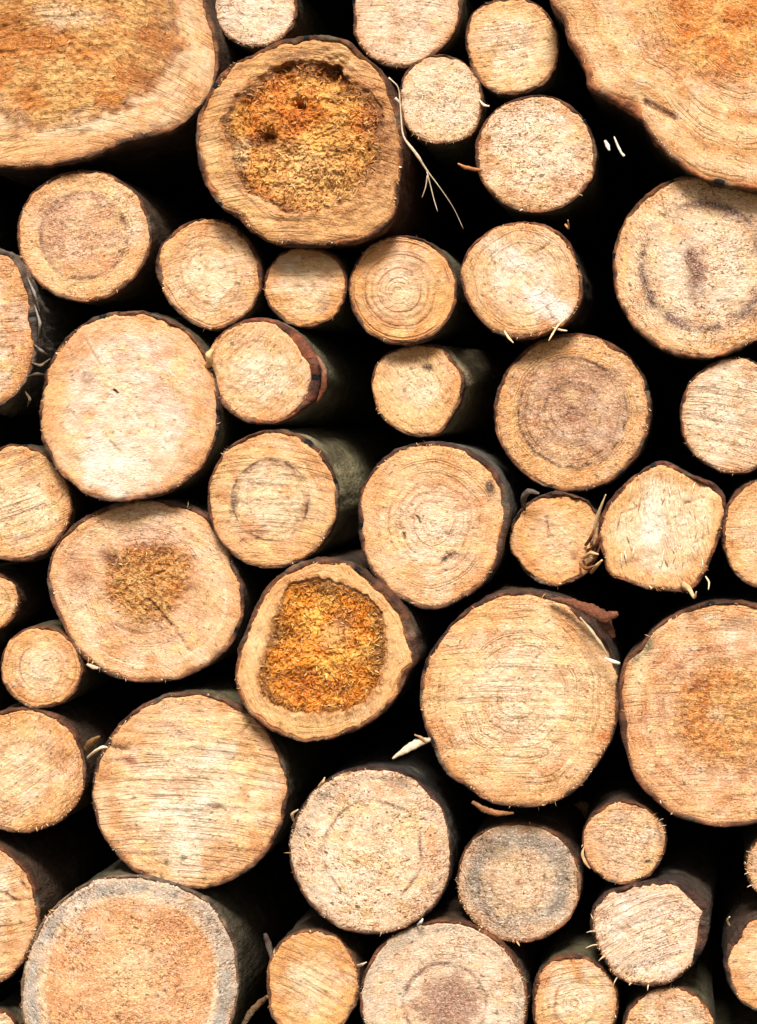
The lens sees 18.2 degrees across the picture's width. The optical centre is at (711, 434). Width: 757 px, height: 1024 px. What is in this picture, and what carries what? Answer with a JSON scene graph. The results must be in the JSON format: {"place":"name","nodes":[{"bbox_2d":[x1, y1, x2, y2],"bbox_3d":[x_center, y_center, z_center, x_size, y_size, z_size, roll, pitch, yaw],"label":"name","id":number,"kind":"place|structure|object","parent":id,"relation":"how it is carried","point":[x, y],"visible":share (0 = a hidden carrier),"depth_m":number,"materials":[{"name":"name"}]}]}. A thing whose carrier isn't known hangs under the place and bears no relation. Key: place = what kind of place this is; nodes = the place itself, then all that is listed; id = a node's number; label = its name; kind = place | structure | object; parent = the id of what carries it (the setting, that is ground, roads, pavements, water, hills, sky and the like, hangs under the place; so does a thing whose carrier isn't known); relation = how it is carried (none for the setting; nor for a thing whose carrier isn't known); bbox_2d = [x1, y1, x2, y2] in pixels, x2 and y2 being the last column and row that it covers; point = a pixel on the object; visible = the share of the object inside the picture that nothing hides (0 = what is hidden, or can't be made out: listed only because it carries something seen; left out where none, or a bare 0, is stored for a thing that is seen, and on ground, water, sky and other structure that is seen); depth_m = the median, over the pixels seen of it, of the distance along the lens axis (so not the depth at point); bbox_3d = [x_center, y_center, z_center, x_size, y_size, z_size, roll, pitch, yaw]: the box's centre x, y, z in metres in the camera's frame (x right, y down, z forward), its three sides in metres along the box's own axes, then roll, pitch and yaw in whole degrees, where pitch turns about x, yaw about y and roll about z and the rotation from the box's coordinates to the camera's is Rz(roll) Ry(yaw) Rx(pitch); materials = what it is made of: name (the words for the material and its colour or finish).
{"place":"outdoors","nodes":[
{"label":"outdoors","id":0,"kind":"place"},
{"bbox_2d":[19,834,310,1023],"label":"log","id":1,"kind":"object","parent":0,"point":[119,941],"visible":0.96,"depth_m":2.49,"materials":[{"name":"brown wood"}]},
{"bbox_2d":[0,803,118,982],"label":"log","id":2,"kind":"object","parent":1,"relation":"on","point":[43,872],"visible":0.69,"depth_m":2.54,"materials":[{"name":"brown wood"}]},
{"bbox_2d":[0,653,237,833],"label":"log","id":3,"kind":"object","parent":2,"relation":"on","point":[47,769],"visible":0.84,"depth_m":2.50,"materials":[{"name":"brown wood"}]},
{"bbox_2d":[1,619,118,708],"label":"log","id":4,"kind":"object","parent":3,"relation":"on","point":[43,665],"visible":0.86,"depth_m":2.50,"materials":[{"name":"brown wood"}]},
{"bbox_2d":[0,559,56,630],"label":"log","id":5,"kind":"object","parent":4,"relation":"on","point":[24,595],"visible":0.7,"depth_m":2.56,"materials":[{"name":"brown wood"}]},
{"bbox_2d":[0,444,201,561],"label":"log","id":6,"kind":"object","parent":5,"relation":"on","point":[45,505],"visible":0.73,"depth_m":2.50,"materials":[{"name":"brown wood"}]},
{"bbox_2d":[0,248,120,417],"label":"log","id":7,"kind":"object","parent":6,"relation":"on","point":[38,324],"visible":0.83,"depth_m":2.48,"materials":[{"name":"brown wood"}]},
{"bbox_2d":[84,660,415,889],"bbox_3d":[-0.566,0.384,3.054,0.225,0.220,1.178,0,0,0],"label":"log","id":8,"kind":"object","parent":1,"relation":"on","point":[206,781],"visible":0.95,"depth_m":2.49,"materials":[{"name":"brown wood"}]},
{"bbox_2d":[47,492,360,682],"bbox_3d":[-0.619,0.171,3.071,0.229,0.204,1.158,0,0,0],"label":"log","id":9,"kind":"object","parent":8,"relation":"on","point":[162,589],"visible":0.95,"depth_m":2.50,"materials":[{"name":"brown wood"}]},
{"bbox_2d":[86,663,98,669],"bbox_3d":[-0.668,0.251,2.495,0.016,0.006,0.013,0,0,0],"label":"wood chip","id":10,"kind":"object","parent":9,"relation":"attached to","point":[91,666],"visible":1,"depth_m":2.49,"materials":[{"name":"beige wood"}]},
{"bbox_2d":[39,310,301,501],"bbox_3d":[-0.618,-0.032,3.051,0.210,0.210,1.157,0,0,0],"label":"log","id":11,"kind":"object","parent":9,"relation":"on","point":[132,408],"visible":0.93,"depth_m":2.48,"materials":[{"name":"brown wood"}]},
{"bbox_2d":[17,170,214,318],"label":"log","id":12,"kind":"object","parent":11,"relation":"on","point":[95,237],"visible":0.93,"depth_m":2.50,"materials":[{"name":"brown wood"}]},
{"bbox_2d":[0,0,249,231],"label":"log","id":13,"kind":"object","parent":12,"relation":"on","point":[120,89],"visible":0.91,"depth_m":2.49,"materials":[{"name":"brown wood"}]},
{"bbox_2d":[155,218,398,348],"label":"log","id":14,"kind":"object","parent":11,"relation":"on","point":[210,274],"visible":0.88,"depth_m":2.50,"materials":[{"name":"brown wood"}]},
{"bbox_2d":[241,995,268,1023],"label":"bark strip","id":15,"kind":"object","parent":1,"relation":"on","point":[255,1007],"visible":1,"depth_m":2.51,"materials":[{"name":"wood"}]},
{"bbox_2d":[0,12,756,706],"bbox_3d":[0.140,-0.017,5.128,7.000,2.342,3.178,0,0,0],"label":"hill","id":16,"kind":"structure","parent":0,"point":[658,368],"depth_m":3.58,"materials":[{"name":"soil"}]},
{"bbox_2d":[532,868,622,1023],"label":"log","id":17,"kind":"object","parent":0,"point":[575,977],"visible":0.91,"depth_m":2.51,"materials":[{"name":"brown wood"}]},
{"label":"log","id":18,"kind":"object","parent":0,"visible":0},
{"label":"log","id":19,"kind":"object","parent":18,"relation":"on","visible":0},
{"bbox_2d":[0,987,23,1023],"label":"log","id":20,"kind":"object","parent":19,"relation":"on","point":[10,1010],"visible":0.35,"depth_m":2.54,"materials":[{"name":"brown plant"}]},
{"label":"log","id":21,"kind":"object","parent":19,"relation":"on","visible":0},
{"bbox_2d":[0,615,58,710],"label":"log","id":22,"kind":"object","parent":21,"relation":"on","point":[7,699],"visible":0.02,"depth_m":2.67,"materials":[{"name":"wood"}]},
{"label":"log","id":23,"kind":"object","parent":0,"visible":0},
{"bbox_2d":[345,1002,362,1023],"bbox_3d":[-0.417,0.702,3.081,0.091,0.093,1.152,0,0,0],"label":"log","id":24,"kind":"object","parent":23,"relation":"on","point":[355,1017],"visible":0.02,"depth_m":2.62,"materials":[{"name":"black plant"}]},
{"bbox_2d":[266,907,385,1023],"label":"log","id":25,"kind":"object","parent":24,"relation":"on","point":[317,965],"visible":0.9,"depth_m":2.50,"materials":[{"name":"brown wood"}]},
{"bbox_2d":[263,933,272,957],"bbox_3d":[-0.484,0.561,2.525,0.013,0.030,0.013,0,0,0],"label":"bark strip","id":26,"kind":"object","parent":25,"relation":"on","point":[268,944],"visible":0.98,"depth_m":2.53,"materials":[{"name":"grey wood"}]},
{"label":"log","id":27,"kind":"object","parent":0,"visible":0},
{"bbox_2d":[526,1000,533,1023],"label":"log","id":28,"kind":"object","parent":27,"relation":"on","point":[530,1020],"depth_m":2.81,"materials":[{"name":"brown wood"}]},
{"bbox_2d":[359,871,548,1023],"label":"log","id":29,"kind":"object","parent":28,"relation":"on","point":[448,960],"visible":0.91,"depth_m":2.49,"materials":[{"name":"brown wood"}]},
{"bbox_2d":[287,701,491,934],"bbox_3d":[-0.369,0.454,3.050,0.183,0.195,1.172,0,0,0],"label":"log","id":30,"kind":"object","parent":29,"relation":"on","point":[379,839],"visible":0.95,"depth_m":2.49,"materials":[{"name":"brown wood"}]},
{"bbox_2d":[235,543,501,741],"bbox_3d":[-0.412,0.231,3.037,0.203,0.197,1.155,0,0,0],"label":"log","id":31,"kind":"object","parent":30,"relation":"on","point":[336,643],"visible":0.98,"depth_m":2.47,"materials":[{"name":"brown wood"}]},
{"bbox_2d":[207,426,472,568],"bbox_3d":[-0.448,0.060,3.060,0.142,0.171,1.159,0,0,2],"label":"log","id":32,"kind":"object","parent":31,"relation":"on","point":[278,498],"visible":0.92,"depth_m":2.49,"materials":[{"name":"brown wood"}]},
{"bbox_2d":[204,317,396,427],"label":"log","id":33,"kind":"object","parent":32,"relation":"on","point":[269,371],"visible":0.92,"depth_m":2.49,"materials":[{"name":"brown wood"}]},
{"bbox_2d":[262,248,377,339],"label":"log","id":34,"kind":"object","parent":33,"relation":"on","point":[306,288],"visible":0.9,"depth_m":2.50,"materials":[{"name":"brown wood"}]},
{"bbox_2d":[196,35,490,260],"bbox_3d":[-0.443,-0.318,3.035,0.229,0.234,1.160,0,0,0],"label":"log","id":35,"kind":"object","parent":34,"relation":"on","point":[301,142],"visible":0.96,"depth_m":2.47,"materials":[{"name":"brown wood"}]},
{"bbox_2d":[215,0,340,55],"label":"log","id":36,"kind":"object","parent":35,"relation":"on","point":[250,27],"visible":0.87,"depth_m":2.54,"materials":[{"name":"brown wood"}]},
{"bbox_2d":[388,77,462,227],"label":"dry grass","id":37,"kind":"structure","parent":35,"relation":"hanging from","point":[411,147],"depth_m":2.45,"materials":[{"name":"beige plant"}]},
{"bbox_2d":[455,790,589,945],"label":"log","id":38,"kind":"object","parent":29,"relation":"on","point":[521,875],"visible":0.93,"depth_m":2.50,"materials":[{"name":"brown wood"}]},
{"bbox_2d":[392,555,639,815],"bbox_3d":[-0.218,0.281,3.028,0.243,0.249,1.189,0,0,0],"label":"log","id":39,"kind":"object","parent":38,"relation":"on","point":[519,693],"visible":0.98,"depth_m":2.47,"materials":[{"name":"brown wood"}]},
{"bbox_2d":[358,440,554,609],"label":"log","id":40,"kind":"object","parent":39,"relation":"on","point":[435,519],"visible":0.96,"depth_m":2.48,"materials":[{"name":"brown wood"}]},
{"bbox_2d":[371,343,519,437],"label":"log","id":41,"kind":"object","parent":40,"relation":"on","point":[427,390],"visible":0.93,"depth_m":2.52,"materials":[{"name":"brown wood"}]},
{"bbox_2d":[349,235,524,353],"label":"log","id":42,"kind":"object","parent":41,"relation":"on","point":[405,290],"visible":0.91,"depth_m":2.50,"materials":[{"name":"brown wood"}]},
{"bbox_2d":[509,481,621,586],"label":"log","id":43,"kind":"object","parent":39,"relation":"on","point":[551,535],"visible":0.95,"depth_m":2.51,"materials":[{"name":"brown wood"}]},
{"bbox_2d":[493,333,669,492],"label":"log","id":44,"kind":"object","parent":43,"relation":"on","point":[576,412],"visible":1,"depth_m":2.52,"materials":[{"name":"brown wood"}]},
{"bbox_2d":[460,221,628,348],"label":"log","id":45,"kind":"object","parent":44,"relation":"on","point":[528,283],"visible":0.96,"depth_m":2.49,"materials":[{"name":"brown wood"}]},
{"bbox_2d":[458,95,624,275],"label":"log","id":46,"kind":"object","parent":45,"relation":"on","point":[538,159],"visible":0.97,"depth_m":2.49,"materials":[{"name":"brown wood"}]},
{"bbox_2d":[399,54,515,224],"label":"log","id":47,"kind":"object","parent":46,"relation":"on","point":[448,107],"visible":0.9,"depth_m":2.50,"materials":[{"name":"brown wood"}]},
{"bbox_2d":[352,0,476,88],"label":"log","id":48,"kind":"object","parent":47,"relation":"on","point":[396,39],"visible":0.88,"depth_m":2.50,"materials":[{"name":"brown wood"}]},
{"bbox_2d":[465,0,602,158],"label":"log","id":49,"kind":"object","parent":46,"relation":"on","point":[515,49],"visible":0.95,"depth_m":2.52,"materials":[{"name":"brown wood"}]},
{"bbox_2d":[472,0,593,104],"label":"log","id":50,"kind":"object","parent":49,"relation":"on","point":[545,5],"visible":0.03,"depth_m":3.05,"materials":[{"name":"wood"}]},
{"bbox_2d":[604,140,609,150],"bbox_3d":[-0.111,-0.309,2.470,0.007,0.012,0.003,0,0,0],"label":"wood chip","id":51,"kind":"object","parent":46,"relation":"attached to","point":[607,145],"visible":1,"depth_m":2.47,"materials":[{"name":"white wood"}]},
{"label":"log","id":52,"kind":"object","parent":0,"visible":0},
{"bbox_2d":[709,889,756,1023],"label":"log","id":53,"kind":"object","parent":52,"relation":"on","point":[731,1008],"visible":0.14,"depth_m":2.80,"materials":[{"name":"wood"}]},
{"bbox_2d":[622,933,715,1023],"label":"log","id":54,"kind":"object","parent":53,"relation":"on","point":[687,997],"visible":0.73,"depth_m":2.51,"materials":[{"name":"brown wood"}]},
{"bbox_2d":[586,812,726,990],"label":"log","id":55,"kind":"object","parent":54,"relation":"on","point":[653,930],"visible":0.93,"depth_m":2.49,"materials":[{"name":"brown wood"}]},
{"bbox_2d":[581,721,668,884],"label":"log","id":56,"kind":"object","parent":55,"relation":"on","point":[624,835],"visible":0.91,"depth_m":2.50,"materials":[{"name":"brown wood"}]},
{"bbox_2d":[572,764,598,818],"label":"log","id":57,"kind":"object","parent":56,"relation":"on","point":[581,800],"visible":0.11,"depth_m":2.77,"materials":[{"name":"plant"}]},
{"bbox_2d":[618,564,756,826],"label":"log","id":58,"kind":"object","parent":55,"relation":"on","point":[687,714],"visible":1,"depth_m":2.49,"materials":[{"name":"brown wood"}]},
{"bbox_2d":[590,460,725,598],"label":"log","id":59,"kind":"object","parent":58,"relation":"on","point":[660,524],"visible":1,"depth_m":2.49,"materials":[{"name":"brown wood"}]},
{"bbox_2d":[719,470,756,587],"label":"log","id":60,"kind":"object","parent":58,"relation":"on","point":[739,537],"visible":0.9,"depth_m":2.49,"materials":[{"name":"brown wood"}]},
{"bbox_2d":[679,356,756,475],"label":"log","id":61,"kind":"object","parent":60,"relation":"on","point":[718,415],"visible":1,"depth_m":2.50,"materials":[{"name":"brown wood"}]},
{"bbox_2d":[612,176,756,373],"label":"log","id":62,"kind":"object","parent":61,"relation":"on","point":[684,259],"visible":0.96,"depth_m":2.49,"materials":[{"name":"brown wood"}]},
{"bbox_2d":[550,0,756,201],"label":"log","id":63,"kind":"object","parent":62,"relation":"on","point":[671,86],"visible":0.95,"depth_m":2.46,"materials":[{"name":"brown wood"}]},
{"bbox_2d":[614,137,624,156],"bbox_3d":[-0.098,-0.307,2.470,0.012,0.022,0.002,0,0,0],"label":"wood chip","id":64,"kind":"object","parent":63,"relation":"attached to","point":[620,151],"visible":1,"depth_m":2.47,"materials":[{"name":"white wood"}]},
{"bbox_2d":[717,826,756,1010],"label":"log","id":65,"kind":"object","parent":53,"relation":"on","point":[737,898],"visible":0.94,"depth_m":2.54,"materials":[{"name":"brown wood"}]},
{"bbox_2d":[741,823,756,891],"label":"log","id":66,"kind":"object","parent":65,"relation":"on","point":[749,832],"visible":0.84,"depth_m":2.50,"materials":[{"name":"brown wood"}]}
]}

